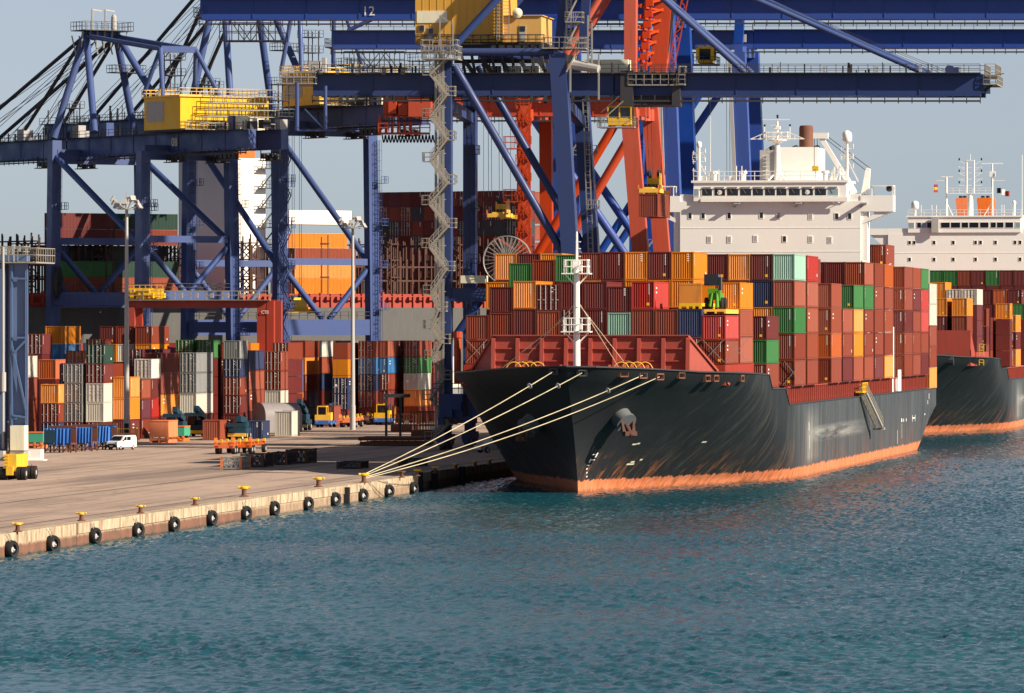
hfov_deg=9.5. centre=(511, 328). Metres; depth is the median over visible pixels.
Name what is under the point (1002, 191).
ensign
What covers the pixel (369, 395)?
door
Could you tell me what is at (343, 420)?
terminal trailer
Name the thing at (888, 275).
shipping container
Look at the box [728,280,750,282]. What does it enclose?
shipping container
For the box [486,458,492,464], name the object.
bollard
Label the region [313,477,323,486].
bollard
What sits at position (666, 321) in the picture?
shipping container
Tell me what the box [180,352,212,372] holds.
shipping container
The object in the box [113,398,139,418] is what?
shipping container
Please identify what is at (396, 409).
shipping container
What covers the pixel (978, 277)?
shipping container
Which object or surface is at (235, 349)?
shipping container
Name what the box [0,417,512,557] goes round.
quay
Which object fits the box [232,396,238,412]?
door
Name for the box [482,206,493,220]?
shipping container
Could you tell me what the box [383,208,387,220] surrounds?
door
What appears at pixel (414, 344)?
door
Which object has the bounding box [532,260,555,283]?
shipping container
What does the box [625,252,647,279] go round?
shipping container
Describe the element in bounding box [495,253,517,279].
shipping container
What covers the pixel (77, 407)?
door
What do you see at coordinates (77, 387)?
door
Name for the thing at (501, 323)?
shipping container
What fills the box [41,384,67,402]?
shipping container
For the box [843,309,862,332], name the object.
shipping container
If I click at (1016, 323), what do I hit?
shipping container
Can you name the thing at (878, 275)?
shipping container
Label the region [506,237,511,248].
door
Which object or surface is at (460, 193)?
door
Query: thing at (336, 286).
shipping container
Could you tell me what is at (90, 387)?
door
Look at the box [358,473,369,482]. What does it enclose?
bollard
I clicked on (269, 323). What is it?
yard gantry
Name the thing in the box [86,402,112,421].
shipping container
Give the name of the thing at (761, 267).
shipping container
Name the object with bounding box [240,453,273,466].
steel cage
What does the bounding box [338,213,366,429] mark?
floodlight mast
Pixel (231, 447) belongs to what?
terminal trailer
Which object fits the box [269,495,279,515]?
tyre fender
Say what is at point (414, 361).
door
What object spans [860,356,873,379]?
shipping container
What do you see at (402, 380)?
shipping container
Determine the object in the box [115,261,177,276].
shipping container
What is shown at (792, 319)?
shipping container
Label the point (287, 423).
shipping container
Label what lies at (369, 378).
door
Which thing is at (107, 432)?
cargo rack
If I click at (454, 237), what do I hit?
door
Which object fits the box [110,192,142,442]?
floodlight mast
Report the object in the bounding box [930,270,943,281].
shipping container
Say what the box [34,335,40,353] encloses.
door
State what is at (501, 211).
container spreader
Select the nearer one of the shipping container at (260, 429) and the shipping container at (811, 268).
the shipping container at (811, 268)
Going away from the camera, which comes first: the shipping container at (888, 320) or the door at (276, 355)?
the shipping container at (888, 320)
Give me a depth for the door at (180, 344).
898.95 m
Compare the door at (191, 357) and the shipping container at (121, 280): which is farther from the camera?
the shipping container at (121, 280)
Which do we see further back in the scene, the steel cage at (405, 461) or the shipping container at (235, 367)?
the shipping container at (235, 367)
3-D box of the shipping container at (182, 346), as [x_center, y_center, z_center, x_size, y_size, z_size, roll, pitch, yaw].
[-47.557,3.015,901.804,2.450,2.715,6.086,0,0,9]
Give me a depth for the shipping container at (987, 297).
1087.58 m
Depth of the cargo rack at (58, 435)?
752.97 m
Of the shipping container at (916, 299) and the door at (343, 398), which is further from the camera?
the door at (343, 398)
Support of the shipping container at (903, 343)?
on the shipping container at (903, 363)
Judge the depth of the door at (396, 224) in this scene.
1109.79 m
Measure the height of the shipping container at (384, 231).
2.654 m
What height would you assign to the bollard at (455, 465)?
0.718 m
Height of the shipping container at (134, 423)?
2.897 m
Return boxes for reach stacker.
[163,407,188,438]
[184,406,207,436]
[226,416,250,439]
[297,399,311,429]
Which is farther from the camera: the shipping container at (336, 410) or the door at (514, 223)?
the door at (514, 223)
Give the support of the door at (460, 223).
in the shipping container at (460, 227)
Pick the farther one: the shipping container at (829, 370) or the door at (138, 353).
the door at (138, 353)
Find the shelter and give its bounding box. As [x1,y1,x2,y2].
[252,402,301,431]
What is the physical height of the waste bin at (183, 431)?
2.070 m
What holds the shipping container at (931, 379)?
on the container ship at (692, 415)
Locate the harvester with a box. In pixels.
[704,274,726,308]
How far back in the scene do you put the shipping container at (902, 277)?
829.53 m
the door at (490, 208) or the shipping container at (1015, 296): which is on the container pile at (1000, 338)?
the shipping container at (1015, 296)
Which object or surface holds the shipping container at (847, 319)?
on the shipping container at (847, 344)
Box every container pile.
[28,343,437,431]
[384,250,532,293]
[486,259,910,376]
[930,286,1023,366]
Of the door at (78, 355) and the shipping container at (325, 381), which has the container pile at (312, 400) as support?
the shipping container at (325, 381)
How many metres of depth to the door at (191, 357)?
883.72 m
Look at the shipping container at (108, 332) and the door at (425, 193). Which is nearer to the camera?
the shipping container at (108, 332)
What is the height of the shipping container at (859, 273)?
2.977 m
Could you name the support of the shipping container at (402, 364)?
on the shipping container at (402, 380)
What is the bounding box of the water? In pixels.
[0,427,1023,692]
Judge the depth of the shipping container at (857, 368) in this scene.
763.35 m
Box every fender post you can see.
[343,487,349,503]
[417,472,422,490]
[431,470,437,487]
[459,466,464,482]
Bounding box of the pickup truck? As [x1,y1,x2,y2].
[474,439,498,452]
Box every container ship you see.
[0,151,534,419]
[454,115,935,492]
[870,154,1023,433]
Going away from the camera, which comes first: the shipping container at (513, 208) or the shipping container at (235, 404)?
the shipping container at (235, 404)
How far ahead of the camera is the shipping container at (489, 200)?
1099.52 m
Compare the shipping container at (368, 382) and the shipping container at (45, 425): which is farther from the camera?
the shipping container at (368, 382)
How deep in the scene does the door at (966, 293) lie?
1001.14 m
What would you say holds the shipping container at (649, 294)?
on the shipping container at (642, 321)
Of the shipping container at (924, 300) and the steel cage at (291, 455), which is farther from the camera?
the shipping container at (924, 300)
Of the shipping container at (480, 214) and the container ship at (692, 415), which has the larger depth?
the shipping container at (480, 214)
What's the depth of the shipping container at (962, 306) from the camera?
987.37 m
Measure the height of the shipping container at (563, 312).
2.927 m
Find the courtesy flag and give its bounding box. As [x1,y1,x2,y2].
[934,184,937,191]
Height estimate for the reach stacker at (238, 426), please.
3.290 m
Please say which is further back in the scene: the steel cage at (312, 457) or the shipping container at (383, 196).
the shipping container at (383, 196)
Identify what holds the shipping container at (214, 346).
on the container pile at (312, 400)
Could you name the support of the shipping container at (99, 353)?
on the shipping container at (99, 373)
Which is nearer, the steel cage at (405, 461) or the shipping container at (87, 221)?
the steel cage at (405, 461)
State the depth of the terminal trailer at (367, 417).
969.89 m
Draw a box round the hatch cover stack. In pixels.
[358,436,433,445]
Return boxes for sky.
[0,0,1023,292]
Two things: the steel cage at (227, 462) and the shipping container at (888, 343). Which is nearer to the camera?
the steel cage at (227, 462)
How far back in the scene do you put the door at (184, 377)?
883.93 m
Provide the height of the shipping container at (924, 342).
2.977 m
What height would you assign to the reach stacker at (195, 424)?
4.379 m
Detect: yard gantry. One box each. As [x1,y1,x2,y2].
[0,244,54,479]
[129,285,282,402]
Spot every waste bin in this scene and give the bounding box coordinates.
[28,432,47,447]
[149,420,177,442]
[170,426,189,440]
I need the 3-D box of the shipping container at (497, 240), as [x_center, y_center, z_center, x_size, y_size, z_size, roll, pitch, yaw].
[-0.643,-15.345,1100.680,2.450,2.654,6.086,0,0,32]
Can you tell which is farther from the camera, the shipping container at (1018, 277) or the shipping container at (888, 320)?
the shipping container at (1018, 277)
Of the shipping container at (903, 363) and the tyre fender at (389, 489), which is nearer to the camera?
the tyre fender at (389, 489)
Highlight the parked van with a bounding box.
[105,435,136,449]
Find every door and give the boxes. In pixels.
[28,335,33,352]
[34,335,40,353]
[41,404,49,421]
[42,423,49,431]
[50,404,57,421]
[62,364,63,380]
[65,384,72,401]
[66,365,72,381]
[66,403,72,420]
[67,351,73,362]
[74,365,80,381]
[74,384,80,401]
[74,403,80,420]
[75,351,81,362]
[87,340,93,344]
[87,345,94,362]
[87,365,94,381]
[87,384,94,401]
[95,345,102,362]
[95,365,102,381]
[95,384,102,401]
[129,350,133,365]
[135,350,141,358]
[135,360,142,377]
[143,360,150,377]
[176,340,183,356]
[180,353,187,371]
[181,374,187,392]
[184,340,190,351]
[188,353,195,371]
[188,374,194,392]
[197,341,204,351]
[205,340,211,351]
[224,359,231,375]
[224,378,231,394]
[224,396,231,412]
[232,359,238,375]
[232,378,238,394]
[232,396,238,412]
[265,372,272,389]
[266,352,272,369]
[273,343,279,350]
[273,352,279,369]
[273,372,279,389]
[281,343,286,350]
[333,379,339,392]
[333,395,339,404]
[340,379,346,392]
[340,395,346,408]
[359,341,365,356]
[359,358,365,373]
[359,375,365,389]
[359,392,365,406]
[366,342,372,356]
[366,358,372,372]
[366,375,372,389]
[366,392,372,406]
[378,208,382,220]
[381,374,386,389]
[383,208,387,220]
[389,222,393,234]
[394,222,398,235]
[401,207,405,220]
[401,222,405,234]
[404,358,410,372]
[405,341,410,355]
[405,374,410,388]
[406,207,410,220]
[406,222,410,234]
[411,341,417,355]
[411,358,417,372]
[411,374,417,388]
[412,237,417,249]
[424,192,428,205]
[453,236,456,249]
[459,192,462,204]
[459,222,462,234]
[484,206,487,219]
[488,206,492,219]
[506,221,511,233]
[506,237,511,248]
[512,206,516,219]
[512,221,516,233]
[512,236,516,248]
[538,285,547,309]
[548,285,558,309]
[561,311,571,334]
[572,311,581,334]
[947,290,953,297]
[954,290,960,297]
[963,290,969,297]
[970,290,975,303]
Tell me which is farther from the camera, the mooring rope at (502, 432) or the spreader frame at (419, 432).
the spreader frame at (419, 432)
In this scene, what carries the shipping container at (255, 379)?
on the shipping container at (255, 397)
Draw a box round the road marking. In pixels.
[2,445,388,508]
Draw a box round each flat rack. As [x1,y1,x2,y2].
[679,283,714,308]
[704,309,738,313]
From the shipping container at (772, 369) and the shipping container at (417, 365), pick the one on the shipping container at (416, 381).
the shipping container at (417, 365)
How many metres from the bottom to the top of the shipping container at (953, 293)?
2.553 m
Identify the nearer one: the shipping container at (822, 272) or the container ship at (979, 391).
the shipping container at (822, 272)
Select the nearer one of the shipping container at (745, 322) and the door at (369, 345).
the shipping container at (745, 322)
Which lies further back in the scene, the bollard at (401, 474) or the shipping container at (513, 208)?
the shipping container at (513, 208)
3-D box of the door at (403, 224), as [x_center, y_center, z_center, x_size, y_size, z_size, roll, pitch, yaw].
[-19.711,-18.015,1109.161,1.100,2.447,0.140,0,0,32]
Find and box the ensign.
[997,188,1008,195]
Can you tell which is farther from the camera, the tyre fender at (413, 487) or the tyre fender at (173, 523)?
the tyre fender at (413, 487)
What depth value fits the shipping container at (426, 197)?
1106.20 m
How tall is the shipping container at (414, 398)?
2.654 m
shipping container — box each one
[28,334,51,353]
[28,356,37,376]
[28,377,37,398]
[28,399,37,420]
[28,421,37,431]
[33,245,102,260]
[38,359,65,378]
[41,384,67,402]
[41,403,63,422]
[41,422,63,431]
[44,213,114,228]
[44,229,114,244]
[45,326,80,343]
[52,344,80,358]
[60,261,114,276]
[61,363,85,381]
[63,277,114,291]
[64,364,85,382]
[64,383,85,402]
[64,402,90,421]
[64,422,85,425]
[66,351,85,362]
[86,339,111,344]
[86,344,112,363]
[86,364,112,382]
[86,383,112,402]
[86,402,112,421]
[86,421,112,423]
[100,326,116,343]
[103,246,165,261]
[113,344,116,361]
[113,376,139,397]
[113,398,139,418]
[113,419,139,439]
[115,213,177,229]
[115,229,177,245]
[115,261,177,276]
[115,277,177,291]
[117,326,134,343]
[117,344,134,361]
[129,349,151,365]
[134,359,160,378]
[135,326,168,343]
[135,344,168,348]
[137,379,150,398]
[138,399,150,418]
[140,418,150,438]
[141,378,160,397]
[144,353,178,373]
[151,398,160,417]
[152,349,169,352]
[160,373,178,394]
[160,394,178,415]
[170,347,175,352]
[176,340,196,357]
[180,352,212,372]
[180,372,212,392]
[180,393,212,413]
[185,413,212,424]
[196,340,220,357]
[203,419,228,439]
[216,376,222,393]
[221,342,249,356]
[221,357,222,375]
[223,340,247,358]
[223,359,247,376]
[223,377,247,395]
[223,395,247,413]
[223,413,247,419]
[228,420,243,439]
[242,350,263,370]
[247,420,269,438]
[248,370,263,390]
[248,390,263,410]
[265,351,287,370]
[265,371,287,390]
[265,390,287,402]
[273,342,302,358]
[275,410,299,435]
[287,233,346,248]
[287,248,354,258]
[288,279,354,293]
[289,265,354,278]
[290,341,318,357]
[303,357,318,373]
[303,374,318,390]
[317,373,335,389]
[319,340,335,356]
[319,357,332,373]
[319,405,340,425]
[332,378,349,393]
[332,394,349,409]
[338,340,358,342]
[341,409,349,424]
[358,341,379,356]
[358,357,379,373]
[358,374,379,390]
[358,391,379,407]
[358,408,373,423]
[374,405,394,423]
[378,192,387,206]
[378,207,392,221]
[378,390,400,405]
[379,222,387,235]
[379,236,387,249]
[380,341,400,356]
[380,357,400,373]
[380,373,400,389]
[388,192,399,206]
[388,207,403,221]
[388,221,399,235]
[388,236,399,250]
[388,340,415,356]
[395,406,398,422]
[400,192,415,206]
[400,207,411,220]
[400,221,411,235]
[400,236,411,250]
[401,357,403,372]
[401,373,403,388]
[404,340,430,356]
[404,357,430,372]
[404,373,430,389]
[404,389,430,405]
[404,405,430,422]
[412,192,422,206]
[412,206,422,220]
[412,221,422,235]
[412,236,422,250]
[423,192,434,205]
[423,206,434,220]
[423,221,434,235]
[423,236,434,250]
[429,342,437,356]
[431,357,437,372]
[453,191,457,205]
[453,206,457,220]
[453,221,461,235]
[453,236,457,249]
[453,372,460,387]
[453,387,460,393]
[458,191,462,205]
[458,206,462,220]
[458,221,478,235]
[466,315,489,339]
[466,340,488,363]
[478,191,481,205]
[478,206,487,220]
[478,221,481,235]
[478,235,481,249]
[482,191,495,205]
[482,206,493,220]
[482,220,493,234]
[482,235,493,249]
[486,282,508,308]
[489,287,518,312]
[489,313,512,338]
[494,191,504,205]
[494,220,505,234]
[494,235,505,249]
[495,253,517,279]
[505,220,534,234]
[505,235,534,249]
[506,190,534,204]
[506,205,534,220]
[509,263,531,286]
[513,281,552,308]
[513,309,536,334]
[517,253,539,262]
[532,226,539,240]
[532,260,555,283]
[533,214,539,223]
[535,192,539,204]
[537,284,559,310]
[537,311,559,334]
[540,253,574,259]
[555,254,586,281]
[560,281,583,308]
[560,309,583,334]
[578,252,601,280]
[584,281,621,308]
[584,309,621,334]
[601,252,624,279]
[601,280,624,286]
[608,286,630,312]
[608,312,630,334]
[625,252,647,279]
[625,280,647,286]
[631,281,668,308]
[631,309,654,334]
[639,194,669,218]
[648,252,673,279]
[648,280,673,307]
[655,309,678,334]
[671,252,706,279]
[671,280,703,307]
[679,309,714,336]
[691,337,702,350]
[702,315,738,339]
[702,340,738,364]
[707,254,734,280]
[718,309,752,336]
[721,282,752,309]
[726,337,752,363]
[728,254,756,280]
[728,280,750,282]
[745,316,778,339]
[751,254,778,280]
[751,280,772,306]
[753,307,772,315]
[753,340,778,363]
[754,363,778,386]
[773,254,805,280]
[773,280,805,306]
[773,307,805,332]
[773,333,805,359]
[779,359,805,385]
[797,359,817,384]
[804,255,817,281]
[806,281,817,307]
[806,307,817,332]
[806,333,817,358]
[811,283,841,307]
[818,308,841,332]
[818,333,841,357]
[818,358,841,382]
[821,262,824,282]
[825,262,844,284]
[832,308,852,332]
[839,357,852,381]
[842,285,862,308]
[842,333,852,357]
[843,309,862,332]
[845,262,873,285]
[853,333,862,356]
[853,357,862,380]
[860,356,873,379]
[863,285,873,308]
[863,309,873,332]
[863,333,873,356]
[870,244,893,266]
[871,286,883,309]
[874,263,883,286]
[874,310,883,332]
[874,333,883,355]
[874,356,883,378]
[875,310,892,332]
[881,355,892,377]
[884,264,892,287]
[884,287,892,309]
[884,333,892,355]
[893,266,912,288]
[893,288,912,310]
[893,311,912,332]
[894,333,912,354]
[894,354,912,376]
[903,332,920,353]
[913,267,920,289]
[913,289,920,310]
[913,311,920,331]
[913,325,936,346]
[913,354,920,375]
[918,268,928,289]
[921,290,928,310]
[921,311,928,331]
[921,332,928,353]
[921,354,928,374]
[923,346,936,367]
[926,367,936,388]
[929,283,936,304]
[929,304,936,324]
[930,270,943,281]
[930,282,950,297]
[932,316,951,329]
[935,298,951,315]
[944,270,957,285]
[946,289,961,297]
[952,298,972,315]
[952,316,972,333]
[958,270,971,285]
[962,289,982,304]
[972,270,985,285]
[973,309,988,325]
[980,344,988,351]
[983,290,992,304]
[983,327,988,343]
[986,270,999,285]
[993,290,1007,304]
[996,303,1012,318]
[1000,270,1013,285]
[1008,290,1023,303]
[1012,304,1023,318]
[1012,315,1020,331]
[1012,332,1020,348]
[1012,349,1020,365]
[1014,270,1023,285]
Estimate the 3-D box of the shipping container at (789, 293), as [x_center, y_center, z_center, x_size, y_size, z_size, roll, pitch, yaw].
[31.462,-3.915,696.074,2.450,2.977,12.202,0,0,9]
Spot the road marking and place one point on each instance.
(178, 466)
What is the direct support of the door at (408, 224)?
in the shipping container at (405, 228)
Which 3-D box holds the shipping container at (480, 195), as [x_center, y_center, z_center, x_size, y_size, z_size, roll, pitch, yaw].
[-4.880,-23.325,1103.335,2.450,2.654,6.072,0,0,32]
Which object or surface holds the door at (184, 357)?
in the shipping container at (195, 362)
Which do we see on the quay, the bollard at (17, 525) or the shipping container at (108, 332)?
the bollard at (17, 525)
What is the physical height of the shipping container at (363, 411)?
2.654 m
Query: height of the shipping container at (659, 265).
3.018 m
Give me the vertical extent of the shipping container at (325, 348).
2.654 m
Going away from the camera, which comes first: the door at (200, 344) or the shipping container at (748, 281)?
the shipping container at (748, 281)
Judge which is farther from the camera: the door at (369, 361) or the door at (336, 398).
the door at (369, 361)
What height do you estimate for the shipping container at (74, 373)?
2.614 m
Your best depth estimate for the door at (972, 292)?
1000.90 m
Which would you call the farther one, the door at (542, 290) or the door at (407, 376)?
the door at (407, 376)
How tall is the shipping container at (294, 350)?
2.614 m
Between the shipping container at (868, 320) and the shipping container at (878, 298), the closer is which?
the shipping container at (868, 320)
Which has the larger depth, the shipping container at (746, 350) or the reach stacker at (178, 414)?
the reach stacker at (178, 414)
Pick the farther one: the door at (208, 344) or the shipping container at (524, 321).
the door at (208, 344)
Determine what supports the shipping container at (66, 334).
on the shipping container at (59, 351)
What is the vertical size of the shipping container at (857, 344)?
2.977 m
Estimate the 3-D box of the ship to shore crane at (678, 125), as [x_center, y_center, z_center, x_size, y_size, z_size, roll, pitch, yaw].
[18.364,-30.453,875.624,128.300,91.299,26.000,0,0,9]
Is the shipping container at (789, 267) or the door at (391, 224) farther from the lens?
the door at (391, 224)
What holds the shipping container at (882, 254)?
on the shipping container
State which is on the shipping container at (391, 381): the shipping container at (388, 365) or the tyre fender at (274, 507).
the shipping container at (388, 365)
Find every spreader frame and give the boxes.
[390,414,418,431]
[410,411,437,435]
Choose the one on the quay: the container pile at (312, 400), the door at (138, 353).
the container pile at (312, 400)
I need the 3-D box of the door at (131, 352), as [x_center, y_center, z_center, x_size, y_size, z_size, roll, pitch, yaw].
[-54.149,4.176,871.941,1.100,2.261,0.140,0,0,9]
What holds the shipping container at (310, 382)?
on the container pile at (312, 400)
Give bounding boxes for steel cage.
[220,456,250,469]
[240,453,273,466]
[267,451,296,464]
[285,448,316,463]
[336,461,368,468]
[398,457,427,466]
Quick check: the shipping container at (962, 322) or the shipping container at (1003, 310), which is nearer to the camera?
the shipping container at (962, 322)
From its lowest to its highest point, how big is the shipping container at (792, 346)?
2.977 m
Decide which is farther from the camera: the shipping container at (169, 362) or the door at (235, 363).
the door at (235, 363)
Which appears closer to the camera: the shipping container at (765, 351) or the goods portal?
the shipping container at (765, 351)
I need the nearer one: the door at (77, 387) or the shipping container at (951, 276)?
the door at (77, 387)
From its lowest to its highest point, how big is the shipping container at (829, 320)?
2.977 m
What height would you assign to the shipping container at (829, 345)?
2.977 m
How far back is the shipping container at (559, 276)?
662.20 m
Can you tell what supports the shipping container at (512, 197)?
on the shipping container at (513, 208)
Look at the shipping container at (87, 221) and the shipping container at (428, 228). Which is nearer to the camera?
the shipping container at (87, 221)
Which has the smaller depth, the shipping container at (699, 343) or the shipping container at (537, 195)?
the shipping container at (699, 343)
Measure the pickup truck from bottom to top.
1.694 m
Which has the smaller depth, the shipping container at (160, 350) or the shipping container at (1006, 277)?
the shipping container at (160, 350)
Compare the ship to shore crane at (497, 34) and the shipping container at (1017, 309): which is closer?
the ship to shore crane at (497, 34)
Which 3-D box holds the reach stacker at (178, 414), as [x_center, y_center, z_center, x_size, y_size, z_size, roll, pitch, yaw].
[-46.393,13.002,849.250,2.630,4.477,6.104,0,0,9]
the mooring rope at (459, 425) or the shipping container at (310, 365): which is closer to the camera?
the mooring rope at (459, 425)
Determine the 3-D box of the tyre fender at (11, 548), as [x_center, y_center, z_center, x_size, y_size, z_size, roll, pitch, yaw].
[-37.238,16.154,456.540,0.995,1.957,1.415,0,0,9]
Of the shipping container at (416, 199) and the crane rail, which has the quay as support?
the crane rail
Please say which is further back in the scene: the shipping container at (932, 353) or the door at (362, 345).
the door at (362, 345)
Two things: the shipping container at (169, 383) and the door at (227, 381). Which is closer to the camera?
the shipping container at (169, 383)
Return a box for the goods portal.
[384,394,409,435]
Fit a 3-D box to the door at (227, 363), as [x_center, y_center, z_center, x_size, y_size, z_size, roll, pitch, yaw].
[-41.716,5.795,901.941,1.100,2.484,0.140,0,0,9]
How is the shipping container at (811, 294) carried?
on the shipping container at (811, 320)
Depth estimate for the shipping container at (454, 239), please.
1103.14 m
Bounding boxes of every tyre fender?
[3,532,18,556]
[45,527,60,550]
[87,521,101,543]
[130,515,144,536]
[167,510,179,531]
[206,504,217,525]
[241,499,251,519]
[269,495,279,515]
[303,490,313,509]
[330,488,340,505]
[357,483,368,501]
[383,479,394,496]
[409,478,418,493]
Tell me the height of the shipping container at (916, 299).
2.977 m
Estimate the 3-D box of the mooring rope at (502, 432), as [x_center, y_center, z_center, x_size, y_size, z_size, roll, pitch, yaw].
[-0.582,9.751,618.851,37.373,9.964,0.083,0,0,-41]
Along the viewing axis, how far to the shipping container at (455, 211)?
1103.11 m
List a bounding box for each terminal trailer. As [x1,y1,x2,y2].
[214,438,247,453]
[231,437,266,452]
[339,414,363,426]
[356,412,374,424]
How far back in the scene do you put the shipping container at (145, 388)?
850.23 m
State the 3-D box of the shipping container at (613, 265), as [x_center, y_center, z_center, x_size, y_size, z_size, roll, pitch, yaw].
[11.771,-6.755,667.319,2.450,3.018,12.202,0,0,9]
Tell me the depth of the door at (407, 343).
992.86 m
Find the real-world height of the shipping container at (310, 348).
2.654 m
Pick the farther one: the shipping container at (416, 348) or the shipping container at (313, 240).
the shipping container at (313, 240)
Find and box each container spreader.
[287,295,313,313]
[486,196,516,219]
[638,170,670,195]
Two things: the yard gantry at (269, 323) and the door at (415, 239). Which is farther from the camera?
the door at (415, 239)
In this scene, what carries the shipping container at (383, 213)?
on the shipping container at (384, 231)
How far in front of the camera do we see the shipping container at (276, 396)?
925.98 m
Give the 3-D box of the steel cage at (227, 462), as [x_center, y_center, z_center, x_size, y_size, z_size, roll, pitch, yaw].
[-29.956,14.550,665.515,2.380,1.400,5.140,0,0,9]
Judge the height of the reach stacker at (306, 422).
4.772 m
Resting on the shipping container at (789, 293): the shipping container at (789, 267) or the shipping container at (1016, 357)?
the shipping container at (789, 267)
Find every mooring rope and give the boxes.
[366,375,642,476]
[366,377,658,477]
[367,371,553,472]
[369,373,581,473]
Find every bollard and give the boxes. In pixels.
[12,522,22,531]
[76,512,86,520]
[136,505,144,513]
[190,497,199,505]
[238,486,249,496]
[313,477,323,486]
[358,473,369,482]
[398,471,405,477]
[413,469,420,475]
[431,466,438,472]
[452,463,459,469]
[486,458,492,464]
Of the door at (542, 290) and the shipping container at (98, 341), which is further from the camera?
the shipping container at (98, 341)
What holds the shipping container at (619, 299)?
on the shipping container at (619, 323)
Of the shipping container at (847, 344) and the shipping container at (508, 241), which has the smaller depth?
the shipping container at (847, 344)
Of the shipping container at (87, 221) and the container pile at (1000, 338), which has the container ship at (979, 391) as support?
the container pile at (1000, 338)
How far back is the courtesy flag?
1161.97 m
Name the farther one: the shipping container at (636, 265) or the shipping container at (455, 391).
the shipping container at (455, 391)
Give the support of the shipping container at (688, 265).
on the shipping container at (674, 293)
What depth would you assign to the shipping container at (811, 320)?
708.39 m
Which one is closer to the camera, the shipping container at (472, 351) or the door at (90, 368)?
the shipping container at (472, 351)
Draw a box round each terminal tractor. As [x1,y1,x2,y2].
[315,405,336,426]
[374,403,394,424]
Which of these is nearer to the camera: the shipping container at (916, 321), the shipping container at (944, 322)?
the shipping container at (916, 321)
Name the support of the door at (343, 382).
in the shipping container at (340, 385)
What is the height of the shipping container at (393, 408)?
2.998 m
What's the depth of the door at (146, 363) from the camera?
856.74 m
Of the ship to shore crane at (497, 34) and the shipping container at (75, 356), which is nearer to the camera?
the ship to shore crane at (497, 34)
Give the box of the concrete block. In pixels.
[24,449,46,460]
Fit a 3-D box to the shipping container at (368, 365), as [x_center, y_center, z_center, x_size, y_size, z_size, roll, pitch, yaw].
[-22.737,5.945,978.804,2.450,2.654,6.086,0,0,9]
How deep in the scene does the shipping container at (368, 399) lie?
975.93 m
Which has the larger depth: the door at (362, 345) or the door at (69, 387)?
the door at (362, 345)
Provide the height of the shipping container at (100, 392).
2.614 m
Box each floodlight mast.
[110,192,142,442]
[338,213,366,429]
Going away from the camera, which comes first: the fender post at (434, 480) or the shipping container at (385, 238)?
the fender post at (434, 480)
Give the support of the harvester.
on the flat rack at (721, 311)
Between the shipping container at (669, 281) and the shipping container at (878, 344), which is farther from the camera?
the shipping container at (878, 344)
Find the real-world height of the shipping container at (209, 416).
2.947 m
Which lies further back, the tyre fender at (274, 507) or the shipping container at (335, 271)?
the shipping container at (335, 271)
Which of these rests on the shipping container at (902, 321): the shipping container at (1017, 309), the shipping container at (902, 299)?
the shipping container at (902, 299)
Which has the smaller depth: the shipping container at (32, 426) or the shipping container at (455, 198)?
the shipping container at (32, 426)
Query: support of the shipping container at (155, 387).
on the shipping container at (155, 407)
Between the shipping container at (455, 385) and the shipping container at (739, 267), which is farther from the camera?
the shipping container at (455, 385)
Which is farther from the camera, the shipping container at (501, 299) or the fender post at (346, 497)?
the shipping container at (501, 299)
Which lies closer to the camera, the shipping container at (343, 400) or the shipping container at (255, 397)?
the shipping container at (255, 397)
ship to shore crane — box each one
[0,9,293,339]
[39,0,434,342]
[193,0,1023,252]
[279,0,1003,449]
[324,20,1023,251]
[378,0,687,260]
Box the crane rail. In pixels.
[0,446,503,527]
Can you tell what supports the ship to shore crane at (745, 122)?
on the crane rail
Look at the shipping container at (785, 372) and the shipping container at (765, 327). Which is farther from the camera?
the shipping container at (785, 372)
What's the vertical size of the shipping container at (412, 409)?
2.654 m
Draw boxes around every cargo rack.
[44,425,76,452]
[67,424,97,450]
[87,423,117,449]
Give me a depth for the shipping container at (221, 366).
909.46 m
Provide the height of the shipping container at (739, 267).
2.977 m
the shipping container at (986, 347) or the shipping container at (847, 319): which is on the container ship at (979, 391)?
the shipping container at (986, 347)
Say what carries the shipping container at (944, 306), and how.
on the shipping container at (944, 322)
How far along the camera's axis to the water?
393.79 m
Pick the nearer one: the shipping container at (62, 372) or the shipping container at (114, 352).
the shipping container at (62, 372)
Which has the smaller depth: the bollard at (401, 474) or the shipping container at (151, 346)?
the bollard at (401, 474)
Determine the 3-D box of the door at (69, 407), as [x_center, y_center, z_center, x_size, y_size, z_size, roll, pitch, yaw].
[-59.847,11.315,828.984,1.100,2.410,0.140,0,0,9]
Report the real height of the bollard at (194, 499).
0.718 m
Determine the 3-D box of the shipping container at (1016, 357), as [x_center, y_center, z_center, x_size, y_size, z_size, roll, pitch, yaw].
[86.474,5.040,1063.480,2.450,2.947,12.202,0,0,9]
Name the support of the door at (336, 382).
in the shipping container at (340, 385)
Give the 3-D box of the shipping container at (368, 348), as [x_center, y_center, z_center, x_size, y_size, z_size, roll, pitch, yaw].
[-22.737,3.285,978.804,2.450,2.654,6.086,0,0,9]
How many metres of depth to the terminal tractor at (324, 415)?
945.92 m
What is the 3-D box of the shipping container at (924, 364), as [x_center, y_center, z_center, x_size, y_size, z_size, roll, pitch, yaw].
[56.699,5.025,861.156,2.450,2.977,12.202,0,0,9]
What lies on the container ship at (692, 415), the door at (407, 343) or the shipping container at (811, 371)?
the shipping container at (811, 371)
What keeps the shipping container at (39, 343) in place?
on the container pile at (312, 400)
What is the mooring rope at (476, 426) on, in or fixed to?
attached to the container ship at (692, 415)
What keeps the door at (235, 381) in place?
in the shipping container at (235, 386)
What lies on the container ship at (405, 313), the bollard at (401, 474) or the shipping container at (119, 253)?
the shipping container at (119, 253)
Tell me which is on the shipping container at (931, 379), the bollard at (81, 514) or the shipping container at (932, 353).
the shipping container at (932, 353)
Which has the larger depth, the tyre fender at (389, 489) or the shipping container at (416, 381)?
the shipping container at (416, 381)
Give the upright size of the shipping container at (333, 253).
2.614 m

